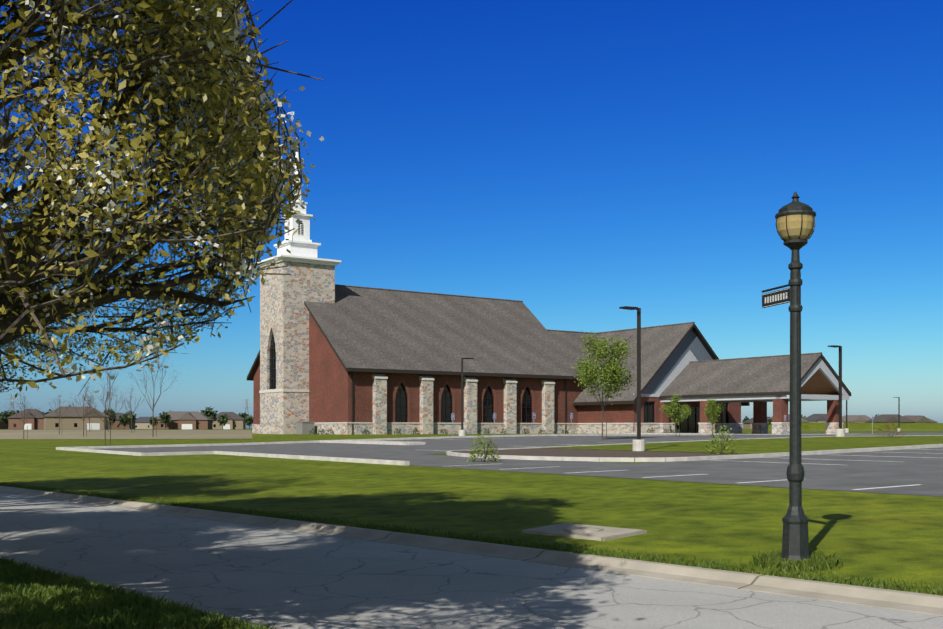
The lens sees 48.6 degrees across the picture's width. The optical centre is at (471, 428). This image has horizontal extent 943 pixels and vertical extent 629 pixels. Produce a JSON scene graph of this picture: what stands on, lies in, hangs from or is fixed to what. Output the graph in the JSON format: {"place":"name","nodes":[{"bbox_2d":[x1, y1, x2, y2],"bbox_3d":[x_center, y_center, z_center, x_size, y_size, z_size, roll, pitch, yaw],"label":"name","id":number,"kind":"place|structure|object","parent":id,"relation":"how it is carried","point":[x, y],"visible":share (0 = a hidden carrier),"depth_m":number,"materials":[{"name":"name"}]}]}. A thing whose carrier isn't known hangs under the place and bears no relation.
{"place":"outdoors","nodes":[
{"label":"outdoors","id":0,"kind":"place"},
{"bbox_2d":[0,571,171,627],"bbox_3d":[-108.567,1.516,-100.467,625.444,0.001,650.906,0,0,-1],"label":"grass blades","id":1,"kind":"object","parent":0,"point":[46,614],"depth_m":8.26,"materials":[{"name":"green plant"}]},
{"bbox_2d":[0,569,273,628],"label":"lawn","id":2,"kind":"structure","parent":1,"relation":"on","point":[58,611],"depth_m":8.41,"materials":[{"name":"green plant"}]},
{"bbox_2d":[0,556,299,628],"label":"lawn blades","id":3,"kind":"object","parent":1,"relation":"on","point":[7,566],"visible":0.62,"depth_m":8.98,"materials":[{"name":"green plant"}]},
{"bbox_2d":[0,0,323,397],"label":"tree","id":4,"kind":"object","parent":1,"relation":"on","point":[10,282],"visible":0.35,"depth_m":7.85,"materials":[{"name":"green plant"}]},
{"bbox_2d":[0,430,252,438],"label":"fence","id":5,"kind":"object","parent":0,"point":[138,434],"depth_m":104.00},
{"bbox_2d":[201,406,217,420],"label":"leaves","id":6,"kind":"object","parent":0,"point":[210,413],"visible":0.69,"depth_m":441.87,"materials":[{"name":"green plant"}]},
{"bbox_2d":[0,428,942,594],"bbox_3d":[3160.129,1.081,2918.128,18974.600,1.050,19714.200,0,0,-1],"label":"terrain","id":7,"kind":"structure","parent":0,"point":[876,536],"depth_m":18.92,"materials":[{"name":"green plant"}]},
{"bbox_2d":[0,413,3,424],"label":"tree leaves","id":8,"kind":"object","parent":7,"relation":"on","point":[1,418],"visible":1,"depth_m":426.11,"materials":[{"name":"green plant"}]},
{"bbox_2d":[0,416,7,428],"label":"tree","id":9,"kind":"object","parent":7,"relation":"on","point":[3,425],"depth_m":552.71,"materials":[{"name":"brown"}]},
{"bbox_2d":[0,410,8,424],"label":"tree leaves","id":10,"kind":"object","parent":7,"relation":"on","point":[5,413],"visible":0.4,"depth_m":553.61,"materials":[{"name":"green plant"}]},
{"bbox_2d":[6,394,14,410],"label":"pylon","id":11,"kind":"object","parent":7,"relation":"on","point":[11,402],"visible":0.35,"depth_m":1090.01,"materials":[{"name":"grey metal"}]},
{"bbox_2d":[8,410,19,416],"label":"tree leaves","id":12,"kind":"object","parent":7,"relation":"on","point":[10,413],"visible":0.1,"depth_m":474.08,"materials":[{"name":"green plant"}]},
{"bbox_2d":[4,393,42,438],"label":"bare tree","id":13,"kind":"object","parent":7,"relation":"on","point":[24,418],"depth_m":88.27,"materials":[{"name":"plant"}]},
{"bbox_2d":[7,409,45,429],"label":"house","id":14,"kind":"structure","parent":7,"relation":"on","point":[15,422],"depth_m":390.82,"materials":[{"name":"brown brick"}]},
{"bbox_2d":[47,391,74,433],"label":"bare tree","id":15,"kind":"object","parent":7,"relation":"on","point":[59,413],"depth_m":112.42,"materials":[{"name":"plant"}]},
{"bbox_2d":[0,122,132,348],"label":"pear tree","id":16,"kind":"object","parent":7,"relation":"on","point":[63,255],"visible":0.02,"depth_m":18.75,"materials":[{"name":"brown plant"}]},
{"bbox_2d":[1,121,132,351],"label":"tree blossoms","id":17,"kind":"object","parent":16,"relation":"on","point":[43,278],"visible":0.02,"depth_m":17.86,"materials":[{"name":"white plant"}]},
{"bbox_2d":[0,101,146,353],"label":"tree leaves","id":18,"kind":"object","parent":16,"relation":"on","point":[54,247],"visible":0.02,"depth_m":18.36,"materials":[{"name":"green plant"}]},
{"bbox_2d":[43,406,109,429],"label":"house","id":19,"kind":"structure","parent":7,"relation":"on","point":[74,421],"depth_m":352.14,"materials":[{"name":"brown brick"}]},
{"bbox_2d":[65,382,96,436],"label":"bare tree","id":20,"kind":"object","parent":7,"relation":"on","point":[84,414],"depth_m":95.17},
{"bbox_2d":[84,398,95,430],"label":"bare tree","id":21,"kind":"object","parent":7,"relation":"on","point":[91,415],"visible":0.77,"depth_m":173.65,"materials":[{"name":"brown plant"}]},
{"bbox_2d":[75,374,124,445],"bbox_3d":[-20.014,-1.001,56.415,3.032,4.245,1.392,0,0,12],"label":"bare tree","id":22,"kind":"object","parent":7,"relation":"on","point":[109,382],"visible":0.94,"depth_m":56.24,"materials":[{"name":"brown plant"}]},
{"bbox_2d":[69,366,132,412],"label":"bare tree twigs","id":23,"kind":"object","parent":22,"relation":"attached to","point":[103,389],"visible":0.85,"depth_m":56.24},
{"bbox_2d":[100,388,116,431],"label":"bare tree","id":24,"kind":"object","parent":7,"relation":"on","point":[109,412],"visible":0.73,"depth_m":158.83,"materials":[{"name":"brown plant"}]},
{"bbox_2d":[104,409,116,428],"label":"tree leaves","id":25,"kind":"object","parent":7,"relation":"on","point":[112,416],"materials":[{"name":"green plant"}]},
{"bbox_2d":[110,413,134,428],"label":"house","id":26,"kind":"structure","parent":7,"relation":"on","point":[115,425],"depth_m":511.51,"materials":[{"name":"brown brick"}]},
{"bbox_2d":[118,414,129,428],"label":"tree leaves","id":27,"kind":"object","parent":7,"relation":"on","point":[123,419],"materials":[{"name":"green plant"}]},
{"bbox_2d":[124,411,136,428],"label":"tree leaves","id":28,"kind":"object","parent":7,"relation":"on","point":[133,417],"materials":[{"name":"green plant"}]},
{"bbox_2d":[122,387,149,432],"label":"bare tree","id":29,"kind":"object","parent":7,"relation":"on","point":[131,415],"depth_m":121.07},
{"bbox_2d":[135,417,154,428],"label":"house","id":30,"kind":"structure","parent":7,"relation":"on","point":[142,423],"depth_m":631.08,"materials":[{"name":"brown"}]},
{"bbox_2d":[128,354,175,436],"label":"bare tree","id":31,"kind":"object","parent":7,"relation":"on","point":[145,386],"visible":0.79,"depth_m":89.67,"materials":[{"name":"brown plant"}]},
{"bbox_2d":[125,345,186,404],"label":"bare tree twigs","id":32,"kind":"object","parent":31,"relation":"attached to","point":[154,374],"visible":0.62,"depth_m":89.39,"materials":[{"name":"brown plant"}]},
{"bbox_2d":[149,416,158,425],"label":"tree leaves","id":33,"kind":"object","parent":7,"relation":"on","point":[155,420],"visible":0.77,"depth_m":396.82,"materials":[{"name":"green plant"}]},
{"bbox_2d":[159,411,171,428],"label":"tree leaves","id":34,"kind":"object","parent":7,"relation":"on","point":[165,416],"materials":[{"name":"green plant"}]},
{"bbox_2d":[154,411,212,428],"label":"house","id":35,"kind":"structure","parent":7,"relation":"on","point":[189,420],"depth_m":422.11,"materials":[{"name":"brown brick"}]},
{"bbox_2d":[218,414,227,428],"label":"tree leaves","id":36,"kind":"object","parent":7,"relation":"on","point":[222,420],"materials":[{"name":"green plant"}]},
{"bbox_2d":[213,412,245,428],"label":"house","id":37,"kind":"structure","parent":7,"relation":"on","point":[235,421],"depth_m":462.82,"materials":[{"name":"brown"}]},
{"bbox_2d":[238,413,248,418],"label":"tree leaves","id":38,"kind":"object","parent":7,"relation":"on","point":[243,415],"visible":0.31,"depth_m":496.68,"materials":[{"name":"green plant"}]},
{"bbox_2d":[241,399,252,428],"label":"pylon","id":39,"kind":"object","parent":7,"relation":"on","point":[247,407],"visible":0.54,"depth_m":1294.42,"materials":[{"name":"grey metal"}]},
{"bbox_2d":[244,414,252,428],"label":"tree leaves","id":40,"kind":"object","parent":7,"relation":"on","point":[249,420],"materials":[{"name":"green plant"}]},
{"bbox_2d":[260,261,334,433],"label":"stone tower","id":41,"kind":"structure","parent":7,"relation":"on","point":[284,315],"depth_m":95.74,"materials":[{"name":"beige stone"}]},
{"bbox_2d":[269,333,275,388],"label":"arched window","id":42,"kind":"structure","parent":41,"relation":"in","point":[272,369],"depth_m":97.16,"materials":[{"name":"black glass"}]},
{"bbox_2d":[259,389,308,392],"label":"stone ledge","id":43,"kind":"object","parent":41,"relation":"attached to","point":[285,390],"visible":0.43,"depth_m":95.60,"materials":[{"name":"beige stone"}]},
{"bbox_2d":[255,201,340,267],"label":"steeple","id":44,"kind":"object","parent":41,"relation":"on","point":[302,248],"visible":0.77,"depth_m":97.23,"materials":[{"name":"white paint"}]},
{"bbox_2d":[288,221,303,235],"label":"steeple louvers","id":45,"kind":"object","parent":44,"relation":"in","point":[301,228],"visible":0.15,"depth_m":97.72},
{"bbox_2d":[293,152,301,201],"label":"church spire","id":46,"kind":"structure","parent":44,"relation":"on","point":[296,172],"depth_m":98.06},
{"bbox_2d":[296,421,314,433],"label":"utility box","id":47,"kind":"object","parent":7,"relation":"on","point":[304,427],"visible":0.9,"depth_m":93.77,"materials":[{"name":"grey"}]},
{"bbox_2d":[451,413,454,435],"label":"accessible sign","id":48,"kind":"object","parent":7,"relation":"on","point":[452,416],"visible":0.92,"depth_m":68.70,"materials":[{"name":"blue metal"}]},
{"bbox_2d":[459,358,473,435],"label":"lot light pole","id":49,"kind":"object","parent":7,"relation":"on","point":[462,431],"visible":0.88,"depth_m":69.33,"materials":[{"name":"brown metal"}]},
{"bbox_2d":[0,486,942,628],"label":"road kerbs","id":50,"kind":"structure","parent":7,"relation":"on","point":[889,599],"depth_m":12.03,"materials":[{"name":"concrete"}]},
{"bbox_2d":[0,481,942,595],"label":"lawn blades","id":51,"kind":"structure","parent":7,"relation":"on","point":[778,572],"depth_m":13.09,"materials":[{"name":"green plant"}]},
{"bbox_2d":[493,413,495,434],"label":"accessible sign","id":52,"kind":"object","parent":7,"relation":"on","point":[494,416],"visible":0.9,"depth_m":70.65,"materials":[{"name":"blue metal"}]},
{"bbox_2d":[252,379,741,434],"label":"stone buttresses","id":53,"kind":"structure","parent":7,"relation":"on","point":[380,425],"depth_m":96.94,"materials":[{"name":"beige stone"}]},
{"bbox_2d":[253,313,583,423],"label":"brick wall","id":54,"kind":"structure","parent":53,"relation":"on","point":[330,388],"depth_m":94.89,"materials":[{"name":"red brick"}]},
{"bbox_2d":[393,379,534,422],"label":"window arch trim","id":55,"kind":"structure","parent":54,"relation":"attached to","point":[441,391],"depth_m":96.22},
{"bbox_2d":[314,374,742,423],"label":"stone trim","id":56,"kind":"structure","parent":54,"relation":"attached to","point":[422,377],"depth_m":96.61,"materials":[{"name":"beige stone"}]},
{"bbox_2d":[395,383,727,432],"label":"windows","id":57,"kind":"structure","parent":54,"relation":"in","point":[689,424],"depth_m":99.08,"materials":[{"name":"black glass"}]},
{"bbox_2d":[247,286,850,405],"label":"church roofs","id":58,"kind":"structure","parent":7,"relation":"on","point":[362,328],"depth_m":100.25,"materials":[{"name":"grey"}]},
{"bbox_2d":[347,368,634,434],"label":"gutter and downspouts","id":59,"kind":"object","parent":58,"relation":"attached to","point":[353,370],"visible":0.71,"depth_m":96.77,"materials":[{"name":"brown metal"}]},
{"bbox_2d":[335,284,821,362],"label":"church ridge caps","id":60,"kind":"object","parent":58,"relation":"on","point":[570,331],"visible":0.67,"depth_m":105.19,"materials":[{"name":"grey"}]},
{"bbox_2d":[570,413,572,433],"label":"accessible sign","id":61,"kind":"object","parent":7,"relation":"on","point":[571,416],"visible":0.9,"depth_m":74.56,"materials":[{"name":"blue metal"}]},
{"bbox_2d":[522,523,646,540],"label":"utility slab","id":62,"kind":"structure","parent":7,"relation":"on","point":[588,532],"depth_m":14.22,"materials":[{"name":"concrete"}]},
{"bbox_2d":[587,342,625,439],"bbox_3d":[7.508,-2.068,58.188,2.828,5.560,3.395,0,0,-1],"label":"tree","id":63,"kind":"object","parent":7,"relation":"on","point":[601,405],"visible":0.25,"depth_m":58.24,"materials":[{"name":"brown plant"}]},
{"bbox_2d":[570,331,636,404],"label":"young tree leaves","id":64,"kind":"object","parent":63,"relation":"on","point":[612,369],"visible":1,"depth_m":57.89,"materials":[{"name":"green plant"}]},
{"bbox_2d":[578,381,740,422],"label":"brick wall","id":65,"kind":"structure","parent":7,"relation":"on","point":[619,413],"depth_m":101.30,"materials":[{"name":"red brick"}]},
{"bbox_2d":[633,329,712,396],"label":"gable wall","id":66,"kind":"structure","parent":65,"relation":"on","point":[690,347],"depth_m":101.67,"materials":[{"name":"white paint"}]},
{"bbox_2d":[713,434,728,453],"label":"shrub branches","id":67,"kind":"object","parent":7,"relation":"on","point":[721,444],"visible":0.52,"depth_m":35.87,"materials":[{"name":"brown plant"}]},
{"bbox_2d":[704,425,738,453],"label":"shrub leaves","id":68,"kind":"object","parent":7,"relation":"on","point":[726,443],"visible":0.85,"depth_m":35.84,"materials":[{"name":"green plant"}]},
{"bbox_2d":[660,358,848,433],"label":"entrance canopy","id":69,"kind":"object","parent":7,"relation":"on","point":[819,381],"visible":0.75,"depth_m":93.29,"materials":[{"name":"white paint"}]},
{"bbox_2d":[743,417,770,428],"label":"house","id":70,"kind":"structure","parent":7,"relation":"on","point":[747,424],"depth_m":641.41,"materials":[{"name":"brown"}]},
{"bbox_2d":[767,414,808,421],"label":"house","id":71,"kind":"structure","parent":7,"relation":"on","point":[803,420],"depth_m":518.36,"materials":[{"name":"brown"}]},
{"bbox_2d":[761,192,815,560],"bbox_3d":[3.384,-0.513,11.495,0.425,4.082,0.887,0,0,-31],"label":"street lamp","id":72,"kind":"object","parent":7,"relation":"on","point":[795,222],"visible":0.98,"depth_m":11.24,"materials":[{"name":"metal"}]},
{"bbox_2d":[739,549,843,572],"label":"lawn blades","id":73,"kind":"object","parent":7,"relation":"on","point":[819,561],"visible":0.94,"depth_m":11.08,"materials":[{"name":"green plant"}]},
{"bbox_2d":[804,414,826,422],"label":"house","id":74,"kind":"structure","parent":7,"relation":"on","point":[817,418],"depth_m":559.66,"materials":[{"name":"grey"}]},
{"bbox_2d":[828,345,844,436],"bbox_3d":[19.304,-1.796,55.239,1.088,5.110,0.478,0,0,-35],"label":"lot light pole","id":75,"kind":"object","parent":7,"relation":"on","point":[840,431],"visible":0.9,"depth_m":55.35,"materials":[{"name":"brown metal"}]},
{"bbox_2d":[845,400,848,432],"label":"lot light pole","id":76,"kind":"object","parent":7,"relation":"on","point":[846,430],"visible":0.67,"depth_m":128.93,"materials":[{"name":"brown metal"}]},
{"bbox_2d":[842,415,871,422],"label":"house","id":77,"kind":"structure","parent":7,"relation":"on","point":[857,418],"depth_m":600.76,"materials":[{"name":"brown"}]},
{"bbox_2d":[865,414,915,422],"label":"house","id":78,"kind":"structure","parent":7,"relation":"on","point":[886,418],"depth_m":520.12,"materials":[{"name":"brown"}]},
{"bbox_2d":[876,421,904,437],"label":"shrub leaves","id":79,"kind":"object","parent":7,"relation":"on","point":[889,429],"visible":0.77,"depth_m":51.52,"materials":[{"name":"green plant"}]},
{"bbox_2d":[893,397,900,431],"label":"lot light pole","id":80,"kind":"object","parent":7,"relation":"on","point":[899,429],"visible":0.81,"depth_m":167.41,"materials":[{"name":"brown metal"}]},
{"bbox_2d":[904,415,936,422],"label":"house","id":81,"kind":"structure","parent":7,"relation":"on","point":[920,419],"depth_m":580.62,"materials":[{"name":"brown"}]},
{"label":"young tree wood","id":82,"kind":"object","parent":7,"relation":"on","visible":0},
{"bbox_2d":[659,394,690,425],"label":"young tree leaves","id":83,"kind":"object","parent":82,"relation":"on","point":[684,409],"visible":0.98,"depth_m":66.66,"materials":[{"name":"green plant"}]},
{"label":"young tree wood","id":84,"kind":"object","parent":7,"relation":"on","visible":0},
{"bbox_2d":[703,398,723,426],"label":"young tree leaves","id":85,"kind":"object","parent":84,"relation":"attached to","point":[713,415],"visible":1,"depth_m":70.14,"materials":[{"name":"green plant"}]},
{"bbox_2d":[0,493,942,628],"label":"road asphalt","id":86,"kind":"structure","parent":0,"point":[286,579],"depth_m":10.77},
{"bbox_2d":[0,0,942,427],"label":"sky","id":87,"kind":"structure","parent":0,"point":[577,162],"materials":[{"name":"blue"}]},
{"bbox_2d":[96,433,942,496],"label":"parking asphalt","id":88,"kind":"structure","parent":0,"point":[872,469],"depth_m":31.02,"materials":[{"name":"grey asphalt"}]},
{"bbox_2d":[467,434,499,461],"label":"shrub leaves","id":89,"kind":"object","parent":88,"relation":"on","point":[479,454],"visible":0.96,"depth_m":33.20,"materials":[{"name":"green plant"}]},
{"bbox_2d":[56,433,942,464],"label":"lot kerbs","id":90,"kind":"structure","parent":88,"relation":"on","point":[453,453],"depth_m":41.25,"materials":[{"name":"concrete"}]},
{"bbox_2d":[364,441,740,457],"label":"island mulch","id":91,"kind":"object","parent":90,"relation":"on","point":[554,452],"visible":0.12,"depth_m":37.64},
{"bbox_2d":[619,306,644,450],"bbox_3d":[6.090,-1.699,39.422,1.088,5.710,0.478,0,0,-35],"label":"lot light pole","id":92,"kind":"object","parent":91,"relation":"on","point":[638,443],"visible":0.92,"depth_m":39.53,"materials":[{"name":"brown metal"}]},
{"bbox_2d":[547,436,942,453],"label":"island grass","id":93,"kind":"structure","parent":90,"relation":"on","point":[760,446],"depth_m":43.88,"materials":[{"name":"green plant"}]},
{"bbox_2d":[379,435,942,489],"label":"stall lines","id":94,"kind":"object","parent":88,"relation":"on","point":[744,461],"visible":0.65,"depth_m":29.11,"materials":[{"name":"white paint"}]},
{"bbox_2d":[734,433,824,434],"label":"curb","id":95,"kind":"structure","parent":88,"relation":"on","point":[773,434],"depth_m":88.43,"materials":[{"name":"concrete"}]},
{"bbox_2d":[768,422,942,429],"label":"field","id":96,"kind":"structure","parent":0,"point":[868,426],"depth_m":338.94,"materials":[{"name":"green plant"}]}
]}

